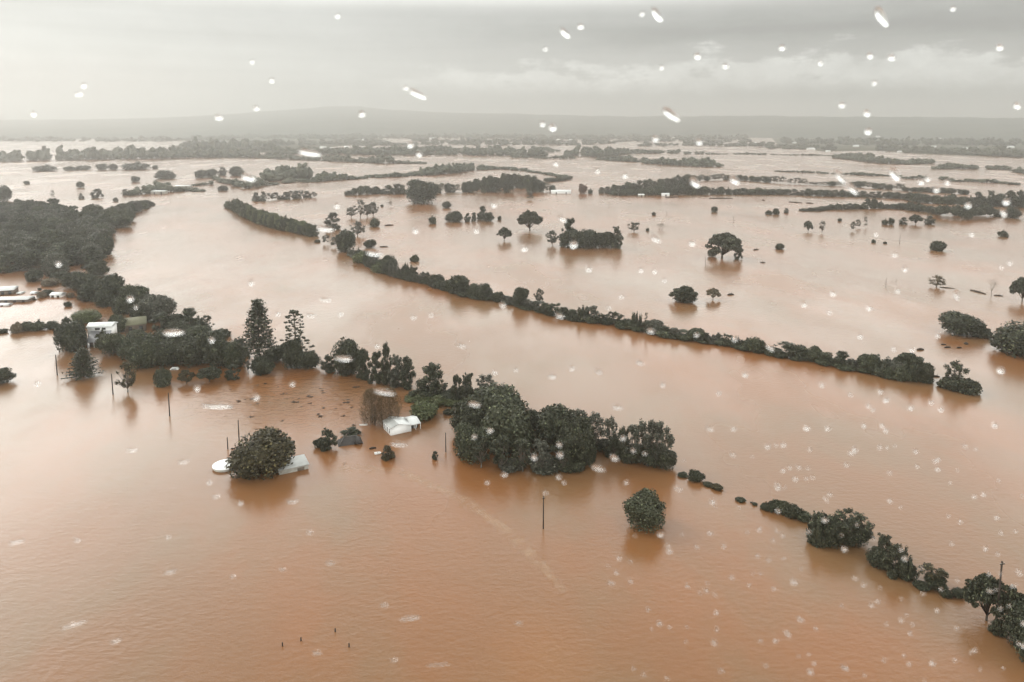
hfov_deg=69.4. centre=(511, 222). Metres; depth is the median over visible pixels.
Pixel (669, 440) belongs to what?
gum tree
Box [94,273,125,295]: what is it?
broadleaf tree
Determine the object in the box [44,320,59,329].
broadleaf tree
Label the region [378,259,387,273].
levee tree
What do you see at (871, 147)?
dry land
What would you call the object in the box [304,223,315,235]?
levee shrub
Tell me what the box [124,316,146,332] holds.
green shed
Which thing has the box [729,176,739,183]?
raindrop
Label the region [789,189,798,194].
leafy tree
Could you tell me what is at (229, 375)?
leafy tree
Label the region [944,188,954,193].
broadleaf tree
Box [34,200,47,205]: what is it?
broadleaf tree
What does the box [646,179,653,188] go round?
leafy tree
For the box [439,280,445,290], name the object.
levee tree
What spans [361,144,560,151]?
woodland
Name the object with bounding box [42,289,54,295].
broadleaf tree
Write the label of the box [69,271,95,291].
broadleaf tree
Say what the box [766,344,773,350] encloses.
raindrop
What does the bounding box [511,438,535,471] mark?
gum tree
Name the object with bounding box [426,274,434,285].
levee tree
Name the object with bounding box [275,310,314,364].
bunya pine
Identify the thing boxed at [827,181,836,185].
broadleaf tree
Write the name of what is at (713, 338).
levee tree
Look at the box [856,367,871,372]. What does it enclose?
levee shrub
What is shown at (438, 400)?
shrub
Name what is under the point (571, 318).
levee shrub
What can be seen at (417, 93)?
raindrop
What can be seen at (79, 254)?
broadleaf tree
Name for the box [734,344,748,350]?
levee shrub
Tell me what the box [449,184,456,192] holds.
leafy tree
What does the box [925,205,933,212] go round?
shrub
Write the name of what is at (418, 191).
broadleaf tree
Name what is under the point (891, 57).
raindrop
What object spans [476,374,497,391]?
gum tree
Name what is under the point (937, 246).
shrub
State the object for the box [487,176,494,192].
leafy tree
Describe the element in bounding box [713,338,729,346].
levee shrub
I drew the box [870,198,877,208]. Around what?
shrub
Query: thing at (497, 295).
levee tree
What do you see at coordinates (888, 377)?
levee shrub
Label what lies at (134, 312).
broadleaf tree
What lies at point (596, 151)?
woodland
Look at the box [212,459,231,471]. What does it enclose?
water tank
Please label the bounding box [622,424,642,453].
gum tree
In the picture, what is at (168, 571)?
raindrop
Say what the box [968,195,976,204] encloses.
shrub
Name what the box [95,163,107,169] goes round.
broadleaf tree
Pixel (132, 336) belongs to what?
broadleaf tree
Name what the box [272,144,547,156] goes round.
woodland
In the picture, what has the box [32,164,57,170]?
shrub
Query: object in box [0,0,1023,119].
sky
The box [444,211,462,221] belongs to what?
broadleaf tree
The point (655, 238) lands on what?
raindrop
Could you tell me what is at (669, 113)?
raindrop
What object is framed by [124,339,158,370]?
broadleaf tree
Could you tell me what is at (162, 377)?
shrub
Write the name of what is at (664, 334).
levee shrub
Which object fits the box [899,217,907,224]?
leafy tree
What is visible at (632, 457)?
shrub
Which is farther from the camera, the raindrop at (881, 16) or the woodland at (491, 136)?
the woodland at (491, 136)
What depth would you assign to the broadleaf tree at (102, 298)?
363.09 m
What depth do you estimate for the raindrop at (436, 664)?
0.50 m
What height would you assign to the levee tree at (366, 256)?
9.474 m
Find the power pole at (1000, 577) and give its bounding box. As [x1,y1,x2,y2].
[996,561,1004,624]
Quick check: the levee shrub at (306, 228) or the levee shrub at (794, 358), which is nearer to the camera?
the levee shrub at (794, 358)
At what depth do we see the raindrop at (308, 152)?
0.50 m
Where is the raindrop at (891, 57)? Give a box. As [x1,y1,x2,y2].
[888,55,894,60]
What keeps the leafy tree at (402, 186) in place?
on the water
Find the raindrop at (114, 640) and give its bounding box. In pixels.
[109,639,120,642]
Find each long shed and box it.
[0,286,18,294]
[0,296,34,302]
[151,190,167,193]
[175,185,192,187]
[551,190,570,193]
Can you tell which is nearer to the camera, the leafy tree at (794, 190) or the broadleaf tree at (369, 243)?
the broadleaf tree at (369, 243)
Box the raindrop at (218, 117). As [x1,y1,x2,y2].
[215,115,222,119]
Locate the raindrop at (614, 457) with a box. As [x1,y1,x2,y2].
[611,455,618,460]
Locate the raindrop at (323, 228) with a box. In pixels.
[317,225,333,230]
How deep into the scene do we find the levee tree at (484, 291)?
376.81 m
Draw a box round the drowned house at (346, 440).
[337,434,362,446]
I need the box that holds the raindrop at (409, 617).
[401,616,419,619]
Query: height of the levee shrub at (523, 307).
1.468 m
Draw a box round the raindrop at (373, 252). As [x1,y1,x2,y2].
[366,250,382,255]
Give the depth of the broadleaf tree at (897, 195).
880.40 m
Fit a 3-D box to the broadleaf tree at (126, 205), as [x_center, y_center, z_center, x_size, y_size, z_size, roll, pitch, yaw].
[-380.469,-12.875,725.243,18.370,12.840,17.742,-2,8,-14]
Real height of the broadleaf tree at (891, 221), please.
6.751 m
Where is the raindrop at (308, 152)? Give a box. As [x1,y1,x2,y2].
[298,149,320,155]
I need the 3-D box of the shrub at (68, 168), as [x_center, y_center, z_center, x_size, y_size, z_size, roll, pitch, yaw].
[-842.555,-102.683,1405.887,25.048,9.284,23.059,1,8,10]
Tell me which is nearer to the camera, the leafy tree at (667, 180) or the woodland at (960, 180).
the leafy tree at (667, 180)
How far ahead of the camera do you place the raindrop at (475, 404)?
0.50 m
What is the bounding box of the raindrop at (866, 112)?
[863,110,869,115]
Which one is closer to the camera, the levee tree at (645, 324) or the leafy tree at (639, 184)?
the levee tree at (645, 324)
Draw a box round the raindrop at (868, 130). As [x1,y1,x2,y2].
[865,128,871,133]
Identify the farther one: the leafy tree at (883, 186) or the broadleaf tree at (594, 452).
the leafy tree at (883, 186)
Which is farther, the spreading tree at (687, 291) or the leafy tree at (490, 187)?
the leafy tree at (490, 187)
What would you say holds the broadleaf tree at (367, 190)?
on the water
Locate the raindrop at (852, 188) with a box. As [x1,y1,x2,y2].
[848,183,857,193]
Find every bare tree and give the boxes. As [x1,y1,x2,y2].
[358,388,383,425]
[376,387,401,425]
[986,278,997,295]
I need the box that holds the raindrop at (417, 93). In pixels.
[409,89,425,98]
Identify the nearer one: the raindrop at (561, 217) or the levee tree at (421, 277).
the raindrop at (561, 217)
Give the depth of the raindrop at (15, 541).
0.50 m
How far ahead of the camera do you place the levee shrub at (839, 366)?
271.02 m
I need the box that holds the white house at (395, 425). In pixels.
[383,416,420,435]
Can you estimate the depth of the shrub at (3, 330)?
319.08 m
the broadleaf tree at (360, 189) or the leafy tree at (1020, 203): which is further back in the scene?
the broadleaf tree at (360, 189)
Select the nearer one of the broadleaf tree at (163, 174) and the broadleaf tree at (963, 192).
the broadleaf tree at (963, 192)
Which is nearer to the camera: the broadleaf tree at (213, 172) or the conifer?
the conifer
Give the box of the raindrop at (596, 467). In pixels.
[591,465,604,470]
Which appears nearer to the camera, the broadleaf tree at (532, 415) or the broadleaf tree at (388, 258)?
the broadleaf tree at (532, 415)
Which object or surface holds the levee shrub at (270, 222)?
on the water
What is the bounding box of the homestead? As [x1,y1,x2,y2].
[86,322,117,346]
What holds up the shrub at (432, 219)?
on the water
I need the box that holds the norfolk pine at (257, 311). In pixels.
[239,298,279,358]
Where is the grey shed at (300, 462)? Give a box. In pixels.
[278,454,308,474]
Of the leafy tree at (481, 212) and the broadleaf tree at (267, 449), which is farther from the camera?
the leafy tree at (481, 212)
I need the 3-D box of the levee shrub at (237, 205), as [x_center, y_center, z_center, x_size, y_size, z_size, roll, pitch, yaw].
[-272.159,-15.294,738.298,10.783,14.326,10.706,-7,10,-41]
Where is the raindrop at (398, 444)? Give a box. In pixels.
[390,442,406,445]
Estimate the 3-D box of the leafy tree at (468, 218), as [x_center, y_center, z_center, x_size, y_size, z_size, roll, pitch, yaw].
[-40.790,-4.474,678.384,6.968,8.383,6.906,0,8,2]
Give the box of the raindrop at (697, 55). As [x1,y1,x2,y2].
[694,53,700,58]
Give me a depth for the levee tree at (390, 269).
436.61 m
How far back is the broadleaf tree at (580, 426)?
196.03 m
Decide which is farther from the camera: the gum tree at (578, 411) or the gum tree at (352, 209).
the gum tree at (352, 209)
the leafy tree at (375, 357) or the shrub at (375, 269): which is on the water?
the leafy tree at (375, 357)
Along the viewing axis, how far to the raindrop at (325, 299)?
0.50 m
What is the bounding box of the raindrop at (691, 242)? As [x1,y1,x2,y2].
[689,240,694,245]
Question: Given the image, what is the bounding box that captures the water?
[0,137,1023,681]
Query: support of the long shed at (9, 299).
on the water
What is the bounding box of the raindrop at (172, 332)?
[163,330,184,334]
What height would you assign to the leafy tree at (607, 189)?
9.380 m
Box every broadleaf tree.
[0,184,11,200]
[0,367,16,383]
[1,203,17,209]
[7,202,25,211]
[8,242,28,248]
[13,247,42,270]
[22,236,36,241]
[24,268,43,281]
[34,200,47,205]
[36,247,68,269]
[40,252,70,276]
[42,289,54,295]
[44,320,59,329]
[49,271,67,280]
[50,203,66,211]
[52,320,87,352]
[60,271,77,288]
[63,237,85,256]
[68,210,80,217]
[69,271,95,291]
[69,308,101,323]
[75,181,84,187]
[76,246,104,263]
[76,283,95,301]
[77,210,94,217]
[80,241,103,252]
[81,274,100,286]
[82,203,103,214]
[85,227,107,233]
[85,260,109,275]
[89,232,114,254]
[93,288,115,306]
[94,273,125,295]
[94,333,125,355]
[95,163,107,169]
[97,207,118,216]
[107,313,127,332]
[108,163,118,169]
[109,296,124,313]
[111,213,132,227]
[113,284,149,313]
[116,328,148,359]
[117,203,133,210]
[119,208,136,219]
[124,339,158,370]
[129,303,149,321]
[131,176,140,181]
[138,293,177,322]
[139,329,166,343]
[150,338,180,367]
[153,170,176,178]
[163,329,194,362]
[164,320,191,330]
[168,313,183,321]
[173,336,206,367]
[186,324,211,338]
[189,330,223,362]
[192,320,205,325]
[194,169,208,177]
[201,339,228,367]
[207,169,217,177]
[209,330,227,339]
[220,339,245,368]
[225,426,295,479]
[228,166,244,175]
[249,355,274,375]
[263,345,281,362]
[279,336,304,369]
[294,350,321,369]
[330,336,360,376]
[335,229,355,251]
[344,190,351,194]
[351,188,357,194]
[357,186,364,194]
[363,239,376,247]
[364,185,371,193]
[370,186,380,193]
[383,254,398,267]
[404,179,439,203]
[439,389,460,398]
[442,201,451,207]
[444,183,450,192]
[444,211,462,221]
[449,275,470,293]
[449,394,486,432]
[453,422,489,464]
[461,182,468,191]
[472,178,480,187]
[472,382,530,419]
[474,283,492,298]
[479,402,535,456]
[482,212,493,221]
[511,286,528,305]
[514,173,521,186]
[523,408,537,429]
[525,174,532,192]
[531,175,538,191]
[533,403,578,450]
[538,180,544,191]
[555,413,595,459]
[558,229,581,247]
[577,228,599,248]
[578,184,586,193]
[587,446,596,462]
[595,231,615,247]
[610,184,616,191]
[622,487,665,533]
[624,182,633,189]
[626,189,635,194]
[632,183,638,190]
[640,188,648,194]
[640,443,659,467]
[656,179,663,185]
[656,448,677,470]
[662,186,669,192]
[671,177,677,185]
[674,184,685,194]
[681,175,689,185]
[696,187,704,194]
[702,186,710,194]
[707,249,716,256]
[711,206,717,211]
[715,186,725,194]
[736,175,742,180]
[744,336,764,352]
[754,176,760,181]
[755,187,763,194]
[762,176,771,182]
[768,188,777,194]
[772,208,779,214]
[781,189,791,194]
[804,188,813,195]
[813,189,823,195]
[821,513,847,549]
[823,189,833,195]
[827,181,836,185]
[842,520,875,547]
[851,203,859,208]
[852,181,864,187]
[865,546,890,569]
[871,183,880,188]
[882,192,893,198]
[885,184,893,189]
[888,218,894,224]
[889,204,899,208]
[892,192,901,198]
[904,192,914,199]
[909,187,917,191]
[914,202,921,211]
[917,187,924,191]
[918,204,926,211]
[918,362,934,382]
[920,194,931,203]
[923,572,948,590]
[938,187,945,192]
[938,310,986,336]
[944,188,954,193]
[951,586,963,598]
[957,189,969,194]
[961,205,974,219]
[988,320,1023,358]
[991,193,1006,206]
[1001,598,1023,648]
[1005,206,1021,218]
[1013,628,1023,661]
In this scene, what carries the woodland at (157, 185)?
on the water
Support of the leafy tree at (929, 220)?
on the water
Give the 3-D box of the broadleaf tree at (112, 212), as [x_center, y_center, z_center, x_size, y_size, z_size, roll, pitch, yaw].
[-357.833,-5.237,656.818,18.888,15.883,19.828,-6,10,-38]
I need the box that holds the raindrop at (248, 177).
[242,173,254,180]
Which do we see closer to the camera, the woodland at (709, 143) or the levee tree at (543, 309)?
the levee tree at (543, 309)
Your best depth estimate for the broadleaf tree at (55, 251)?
454.55 m
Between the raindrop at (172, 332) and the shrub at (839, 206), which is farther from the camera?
the shrub at (839, 206)
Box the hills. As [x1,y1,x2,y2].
[0,106,1023,139]
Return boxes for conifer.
[60,347,105,380]
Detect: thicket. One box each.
[805,510,832,547]
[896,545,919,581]
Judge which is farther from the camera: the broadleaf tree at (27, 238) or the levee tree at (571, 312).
the broadleaf tree at (27, 238)
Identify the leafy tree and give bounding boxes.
[0,243,10,265]
[0,251,22,272]
[23,238,44,252]
[24,199,37,211]
[47,198,59,204]
[51,242,74,257]
[59,241,82,264]
[60,316,71,326]
[63,211,76,222]
[66,205,78,212]
[80,245,106,268]
[90,188,103,197]
[91,209,100,216]
[121,189,127,195]
[134,200,142,210]
[149,311,170,332]
[180,307,199,325]
[217,166,226,175]
[224,363,241,379]
[235,337,248,352]
[252,192,260,200]
[260,191,267,200]
[281,192,290,198]
[292,190,301,198]
[303,191,311,197]
[318,427,337,451]
[320,354,333,373]
[324,212,340,229]
[340,426,361,436]
[356,347,372,379]
[367,350,381,383]
[380,341,391,385]
[381,445,395,460]
[383,185,393,193]
[387,354,405,387]
[390,183,402,193]
[398,355,415,389]
[399,184,405,193]
[415,362,447,395]
[432,451,437,459]
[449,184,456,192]
[450,374,462,400]
[458,372,475,400]
[464,213,470,221]
[466,183,476,192]
[471,212,475,220]
[476,205,486,219]
[479,177,488,192]
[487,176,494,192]
[492,177,501,192]
[502,174,513,192]
[559,217,574,246]
[573,438,592,467]
[604,186,610,192]
[604,436,619,457]
[610,226,623,248]
[615,425,630,461]
[637,180,643,190]
[642,180,647,188]
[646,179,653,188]
[665,178,671,187]
[668,178,674,186]
[676,174,681,184]
[709,187,716,194]
[733,252,742,259]
[737,187,748,194]
[775,189,782,194]
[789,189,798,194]
[797,190,806,195]
[831,189,838,196]
[846,203,854,208]
[859,191,868,196]
[862,198,871,208]
[866,192,876,197]
[872,532,892,562]
[874,191,882,197]
[877,183,885,188]
[880,543,907,579]
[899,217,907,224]
[923,187,930,191]
[924,215,935,223]
[972,191,984,205]
[984,190,996,205]
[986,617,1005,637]
[1003,190,1017,206]
[1014,189,1023,207]
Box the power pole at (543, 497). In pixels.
[542,496,544,528]
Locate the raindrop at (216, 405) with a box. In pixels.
[201,403,232,407]
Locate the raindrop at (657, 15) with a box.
[652,7,661,21]
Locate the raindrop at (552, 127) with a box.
[549,124,555,130]
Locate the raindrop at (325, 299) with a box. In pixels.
[320,298,331,300]
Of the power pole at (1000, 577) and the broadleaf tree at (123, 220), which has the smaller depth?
the power pole at (1000, 577)
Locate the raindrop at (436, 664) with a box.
[427,663,446,665]
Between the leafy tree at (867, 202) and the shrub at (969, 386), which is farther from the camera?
the leafy tree at (867, 202)
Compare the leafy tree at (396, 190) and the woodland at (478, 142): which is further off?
the woodland at (478, 142)
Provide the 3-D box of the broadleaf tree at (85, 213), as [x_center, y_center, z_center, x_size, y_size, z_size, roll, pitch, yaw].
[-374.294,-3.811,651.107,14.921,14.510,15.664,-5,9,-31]
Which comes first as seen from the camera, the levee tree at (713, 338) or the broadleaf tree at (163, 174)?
the levee tree at (713, 338)
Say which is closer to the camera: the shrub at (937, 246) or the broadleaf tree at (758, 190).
the shrub at (937, 246)
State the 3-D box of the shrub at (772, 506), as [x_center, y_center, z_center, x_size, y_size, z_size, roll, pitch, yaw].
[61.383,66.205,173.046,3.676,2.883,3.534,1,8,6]
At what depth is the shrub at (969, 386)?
246.81 m
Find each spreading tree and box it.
[177,369,195,383]
[196,366,221,381]
[496,227,511,240]
[516,209,542,230]
[668,285,698,299]
[704,232,743,257]
[706,288,720,297]
[804,221,813,229]
[892,352,923,365]
[908,214,923,223]
[933,205,945,213]
[940,205,952,214]
[946,205,959,215]
[961,572,1007,620]
[974,209,981,214]
[981,208,989,214]
[989,583,1023,618]
[1009,276,1023,301]
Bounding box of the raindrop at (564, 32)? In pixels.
[560,28,569,37]
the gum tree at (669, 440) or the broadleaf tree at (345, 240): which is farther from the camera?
the broadleaf tree at (345, 240)
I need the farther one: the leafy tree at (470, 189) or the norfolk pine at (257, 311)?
the leafy tree at (470, 189)
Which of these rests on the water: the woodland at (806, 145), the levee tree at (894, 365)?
the levee tree at (894, 365)
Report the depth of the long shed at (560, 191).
942.52 m
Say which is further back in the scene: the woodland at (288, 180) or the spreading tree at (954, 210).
the woodland at (288, 180)
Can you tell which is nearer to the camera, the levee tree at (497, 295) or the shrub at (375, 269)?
the levee tree at (497, 295)
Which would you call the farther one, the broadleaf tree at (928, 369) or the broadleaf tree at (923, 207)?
the broadleaf tree at (923, 207)
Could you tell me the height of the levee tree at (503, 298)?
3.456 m
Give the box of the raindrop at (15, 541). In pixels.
[9,539,24,543]
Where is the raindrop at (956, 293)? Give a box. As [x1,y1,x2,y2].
[954,290,958,299]
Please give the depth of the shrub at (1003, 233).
586.87 m
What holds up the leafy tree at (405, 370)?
on the water
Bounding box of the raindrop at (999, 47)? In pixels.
[996,44,1003,49]
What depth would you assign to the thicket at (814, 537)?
158.03 m
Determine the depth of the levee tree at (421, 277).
418.04 m
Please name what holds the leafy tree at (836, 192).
on the water
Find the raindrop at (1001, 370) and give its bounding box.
[998,367,1004,372]
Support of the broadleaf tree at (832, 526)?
on the water
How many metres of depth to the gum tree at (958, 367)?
252.62 m
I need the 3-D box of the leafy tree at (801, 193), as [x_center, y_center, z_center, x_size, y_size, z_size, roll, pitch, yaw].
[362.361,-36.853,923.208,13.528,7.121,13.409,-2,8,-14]
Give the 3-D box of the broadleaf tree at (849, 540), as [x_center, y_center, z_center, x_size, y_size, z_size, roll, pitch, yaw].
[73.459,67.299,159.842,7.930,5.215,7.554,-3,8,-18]
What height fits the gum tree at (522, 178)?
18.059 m
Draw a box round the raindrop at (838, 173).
[835,169,844,182]
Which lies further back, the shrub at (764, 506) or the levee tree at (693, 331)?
the levee tree at (693, 331)
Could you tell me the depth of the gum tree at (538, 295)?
370.55 m
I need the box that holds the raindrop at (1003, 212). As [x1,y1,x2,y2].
[1000,209,1006,215]
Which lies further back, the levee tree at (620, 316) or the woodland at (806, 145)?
the woodland at (806, 145)
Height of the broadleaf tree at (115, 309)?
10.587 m
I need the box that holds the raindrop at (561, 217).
[559,215,565,221]
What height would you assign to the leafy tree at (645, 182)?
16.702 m
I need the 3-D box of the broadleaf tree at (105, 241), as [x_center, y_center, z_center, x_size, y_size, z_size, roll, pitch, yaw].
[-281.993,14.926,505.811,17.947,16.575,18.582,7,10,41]
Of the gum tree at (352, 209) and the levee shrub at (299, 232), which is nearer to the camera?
the levee shrub at (299, 232)
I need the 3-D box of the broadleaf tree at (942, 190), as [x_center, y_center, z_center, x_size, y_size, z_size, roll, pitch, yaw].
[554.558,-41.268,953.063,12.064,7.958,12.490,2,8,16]
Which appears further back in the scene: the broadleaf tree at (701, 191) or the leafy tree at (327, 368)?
the broadleaf tree at (701, 191)
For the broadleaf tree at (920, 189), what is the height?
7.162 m
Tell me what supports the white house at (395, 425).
on the water
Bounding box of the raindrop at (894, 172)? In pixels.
[890,166,898,179]
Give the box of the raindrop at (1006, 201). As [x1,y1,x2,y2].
[1003,199,1009,204]
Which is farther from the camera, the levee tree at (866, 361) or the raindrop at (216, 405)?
the levee tree at (866, 361)
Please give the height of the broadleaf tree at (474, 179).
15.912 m
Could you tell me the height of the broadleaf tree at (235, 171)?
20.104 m
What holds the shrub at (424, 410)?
on the water
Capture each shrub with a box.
[0,328,8,333]
[9,321,23,332]
[21,321,31,330]
[29,319,45,331]
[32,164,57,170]
[36,291,46,297]
[40,278,60,286]
[62,166,76,170]
[63,301,71,306]
[65,292,74,297]
[75,165,90,169]
[94,327,106,337]
[121,161,150,169]
[129,203,137,212]
[138,200,147,208]
[153,366,172,387]
[214,328,231,338]
[217,185,228,190]
[234,200,241,213]
[240,203,248,217]
[246,205,252,219]
[249,205,253,219]
[256,212,263,224]
[266,213,273,226]
[268,215,273,227]
[273,213,278,228]
[279,215,288,230]
[288,217,292,230]
[289,220,297,232]
[296,226,302,234]
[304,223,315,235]
[306,225,319,236]
[312,437,321,447]
[352,251,371,262]
[368,218,379,226]
[370,262,381,273]
[404,275,411,281]
[404,393,414,402]
[408,386,435,400]
[409,401,438,420]
[410,254,418,261]
[413,394,433,402]
[428,215,435,223]
[429,395,445,406]
[442,408,451,414]
[444,395,458,406]
[457,292,466,296]
[497,457,527,472]
[517,305,539,310]
[529,456,562,475]
[530,431,554,452]
[542,311,556,316]
[558,313,569,319]
[560,458,587,473]
[568,317,583,321]
[584,316,601,323]
[595,438,613,452]
[599,318,614,324]
[609,191,618,194]
[614,320,630,329]
[619,189,626,194]
[620,443,640,463]
[631,325,641,331]
[644,329,656,335]
[646,187,657,194]
[653,185,663,194]
[656,330,675,338]
[667,185,677,194]
[672,294,697,302]
[676,333,694,340]
[677,471,687,477]
[683,185,690,194]
[687,469,705,482]
[689,187,697,194]
[694,339,712,343]
[703,481,712,486]
[711,483,723,490]
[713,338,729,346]
[725,187,732,194]
[732,188,741,194]
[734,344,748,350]
[735,497,746,502]
[745,189,757,194]
[751,348,764,353]
[760,188,770,194]
[760,501,769,511]
[768,499,778,512]
[773,351,788,358]
[775,243,784,249]
[775,499,787,515]
[783,502,804,518]
[788,354,808,361]
[797,511,811,522]
[806,511,840,547]
[814,357,831,365]
[831,362,857,370]
[835,203,842,209]
[837,189,846,196]
[846,191,852,196]
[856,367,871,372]
[859,204,867,208]
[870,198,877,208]
[876,362,893,376]
[877,200,884,208]
[880,373,896,379]
[881,218,888,224]
[892,365,910,381]
[898,203,904,208]
[904,202,915,210]
[912,580,931,591]
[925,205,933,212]
[929,241,947,251]
[931,195,941,203]
[935,374,961,391]
[939,589,952,598]
[940,194,949,203]
[947,194,957,203]
[956,196,969,204]
[956,378,982,395]
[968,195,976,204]
[970,328,993,338]
[993,210,1001,216]
[997,229,1008,236]
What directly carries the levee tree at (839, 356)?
on the water
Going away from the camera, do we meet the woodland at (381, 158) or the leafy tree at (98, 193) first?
the leafy tree at (98, 193)
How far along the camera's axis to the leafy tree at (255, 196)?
854.73 m
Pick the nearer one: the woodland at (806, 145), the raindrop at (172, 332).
the raindrop at (172, 332)
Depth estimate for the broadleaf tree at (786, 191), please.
927.92 m
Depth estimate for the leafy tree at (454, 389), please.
237.17 m
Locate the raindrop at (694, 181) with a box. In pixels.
[690,177,699,186]
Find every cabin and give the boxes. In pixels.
[0,303,11,305]
[49,292,66,296]
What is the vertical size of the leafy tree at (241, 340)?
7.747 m
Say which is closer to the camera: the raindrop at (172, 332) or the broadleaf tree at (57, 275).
the raindrop at (172, 332)
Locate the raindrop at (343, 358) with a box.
[335,356,351,360]
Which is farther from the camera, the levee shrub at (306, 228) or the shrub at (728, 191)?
the shrub at (728, 191)
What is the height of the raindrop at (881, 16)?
0.014 m
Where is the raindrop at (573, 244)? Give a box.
[570,241,577,247]
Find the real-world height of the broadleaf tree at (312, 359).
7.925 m
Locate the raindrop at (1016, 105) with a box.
[1014,103,1019,108]
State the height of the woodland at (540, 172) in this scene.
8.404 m
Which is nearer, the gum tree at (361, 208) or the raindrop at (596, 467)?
the raindrop at (596, 467)
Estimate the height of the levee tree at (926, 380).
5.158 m
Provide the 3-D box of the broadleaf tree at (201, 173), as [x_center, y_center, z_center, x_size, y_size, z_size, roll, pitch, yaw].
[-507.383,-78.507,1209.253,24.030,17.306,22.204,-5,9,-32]
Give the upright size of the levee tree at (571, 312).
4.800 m
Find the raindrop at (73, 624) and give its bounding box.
[61,620,86,627]
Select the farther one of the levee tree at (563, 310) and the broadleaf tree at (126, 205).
the broadleaf tree at (126, 205)
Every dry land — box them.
[175,138,390,152]
[772,138,1023,156]
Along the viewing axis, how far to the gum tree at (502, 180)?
959.53 m
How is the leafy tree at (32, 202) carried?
on the water
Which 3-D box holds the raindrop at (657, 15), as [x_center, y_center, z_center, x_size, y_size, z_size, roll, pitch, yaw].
[0.098,-0.141,0.500,0.007,0.010,0.002,1,8,7]
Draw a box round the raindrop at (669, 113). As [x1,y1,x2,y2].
[663,107,678,120]
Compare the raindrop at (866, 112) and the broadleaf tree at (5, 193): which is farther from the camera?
the broadleaf tree at (5, 193)
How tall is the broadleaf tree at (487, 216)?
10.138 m
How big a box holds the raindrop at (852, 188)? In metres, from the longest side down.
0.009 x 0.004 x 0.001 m
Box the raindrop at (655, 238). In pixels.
[651,235,660,241]
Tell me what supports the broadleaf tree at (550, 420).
on the water
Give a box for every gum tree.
[114,361,136,391]
[199,315,214,326]
[242,352,252,369]
[265,193,274,198]
[321,235,330,241]
[330,237,335,244]
[346,207,355,217]
[350,221,364,235]
[353,199,365,217]
[361,204,371,216]
[369,202,378,215]
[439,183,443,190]
[470,434,492,467]
[473,180,480,189]
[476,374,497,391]
[490,435,514,465]
[499,175,505,187]
[510,173,518,188]
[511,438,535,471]
[516,176,525,188]
[526,439,551,467]
[533,288,543,300]
[545,229,558,245]
[550,437,572,467]
[569,408,587,419]
[587,411,605,443]
[598,416,619,446]
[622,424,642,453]
[627,222,639,230]
[632,418,656,463]
[641,419,660,460]
[652,420,674,467]
[819,220,825,230]
[834,508,874,541]
[918,562,948,583]
[929,274,946,286]
[930,207,940,214]
[943,360,969,379]
[957,206,970,217]
[977,207,985,215]
[988,205,995,214]
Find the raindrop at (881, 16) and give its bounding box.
[875,6,887,26]
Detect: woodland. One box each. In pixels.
[0,135,235,141]
[0,144,260,161]
[127,180,206,194]
[178,136,275,150]
[191,181,213,185]
[211,176,260,188]
[216,132,748,139]
[235,137,380,145]
[245,174,269,185]
[256,151,426,163]
[259,162,313,180]
[268,177,306,184]
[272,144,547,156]
[298,171,367,182]
[351,138,616,145]
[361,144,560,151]
[364,162,516,177]
[411,137,751,141]
[509,166,572,177]
[510,152,575,158]
[563,144,680,157]
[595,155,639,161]
[637,139,790,146]
[639,156,723,166]
[683,151,831,155]
[765,143,837,149]
[775,170,902,175]
[780,136,1023,145]
[832,152,935,163]
[875,144,1023,157]
[900,175,1020,184]
[930,162,1012,169]
[1009,166,1023,172]
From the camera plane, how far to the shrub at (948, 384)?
250.76 m
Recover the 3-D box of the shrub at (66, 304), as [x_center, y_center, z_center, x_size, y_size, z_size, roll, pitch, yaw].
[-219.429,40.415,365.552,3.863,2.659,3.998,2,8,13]
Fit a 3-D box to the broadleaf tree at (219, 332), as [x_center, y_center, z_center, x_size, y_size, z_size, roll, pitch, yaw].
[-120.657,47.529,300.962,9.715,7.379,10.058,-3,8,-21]
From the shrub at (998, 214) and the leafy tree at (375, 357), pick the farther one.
the shrub at (998, 214)
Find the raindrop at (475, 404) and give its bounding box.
[468,402,479,406]
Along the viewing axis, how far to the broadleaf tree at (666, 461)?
192.42 m
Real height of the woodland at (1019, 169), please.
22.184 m
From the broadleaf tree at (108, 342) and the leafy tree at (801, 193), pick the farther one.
the leafy tree at (801, 193)
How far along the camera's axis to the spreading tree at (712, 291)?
377.89 m
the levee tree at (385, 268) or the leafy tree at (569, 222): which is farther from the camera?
the leafy tree at (569, 222)
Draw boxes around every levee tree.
[363,252,372,264]
[366,258,377,267]
[370,256,380,266]
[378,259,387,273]
[383,261,394,274]
[387,259,396,276]
[391,266,400,277]
[397,262,408,278]
[401,265,414,279]
[410,267,418,276]
[417,271,428,282]
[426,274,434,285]
[429,274,444,288]
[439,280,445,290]
[444,276,451,291]
[467,283,479,296]
[483,287,492,297]
[491,291,503,301]
[497,295,507,301]
[522,299,533,306]
[532,301,544,309]
[540,302,552,312]
[546,303,560,313]
[557,307,568,317]
[566,309,576,320]
[572,305,589,321]
[583,305,599,322]
[593,313,610,324]
[605,311,619,322]
[616,314,626,322]
[621,318,631,328]
[631,312,641,327]
[640,320,649,331]
[647,319,664,331]
[657,325,670,331]
[669,327,679,338]
[675,329,687,336]
[686,328,705,341]
[704,332,720,344]
[719,334,732,342]
[729,337,741,348]
[763,346,779,356]
[774,341,794,355]
[788,344,807,358]
[805,345,821,360]
[817,352,836,365]
[830,350,850,366]
[840,358,860,370]
[857,353,879,369]
[868,354,891,376]
[887,360,901,372]
[902,356,920,382]
[919,370,934,383]
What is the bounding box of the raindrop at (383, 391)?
[374,389,394,394]
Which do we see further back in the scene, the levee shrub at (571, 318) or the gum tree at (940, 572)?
the levee shrub at (571, 318)
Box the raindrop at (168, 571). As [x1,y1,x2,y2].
[163,570,176,573]

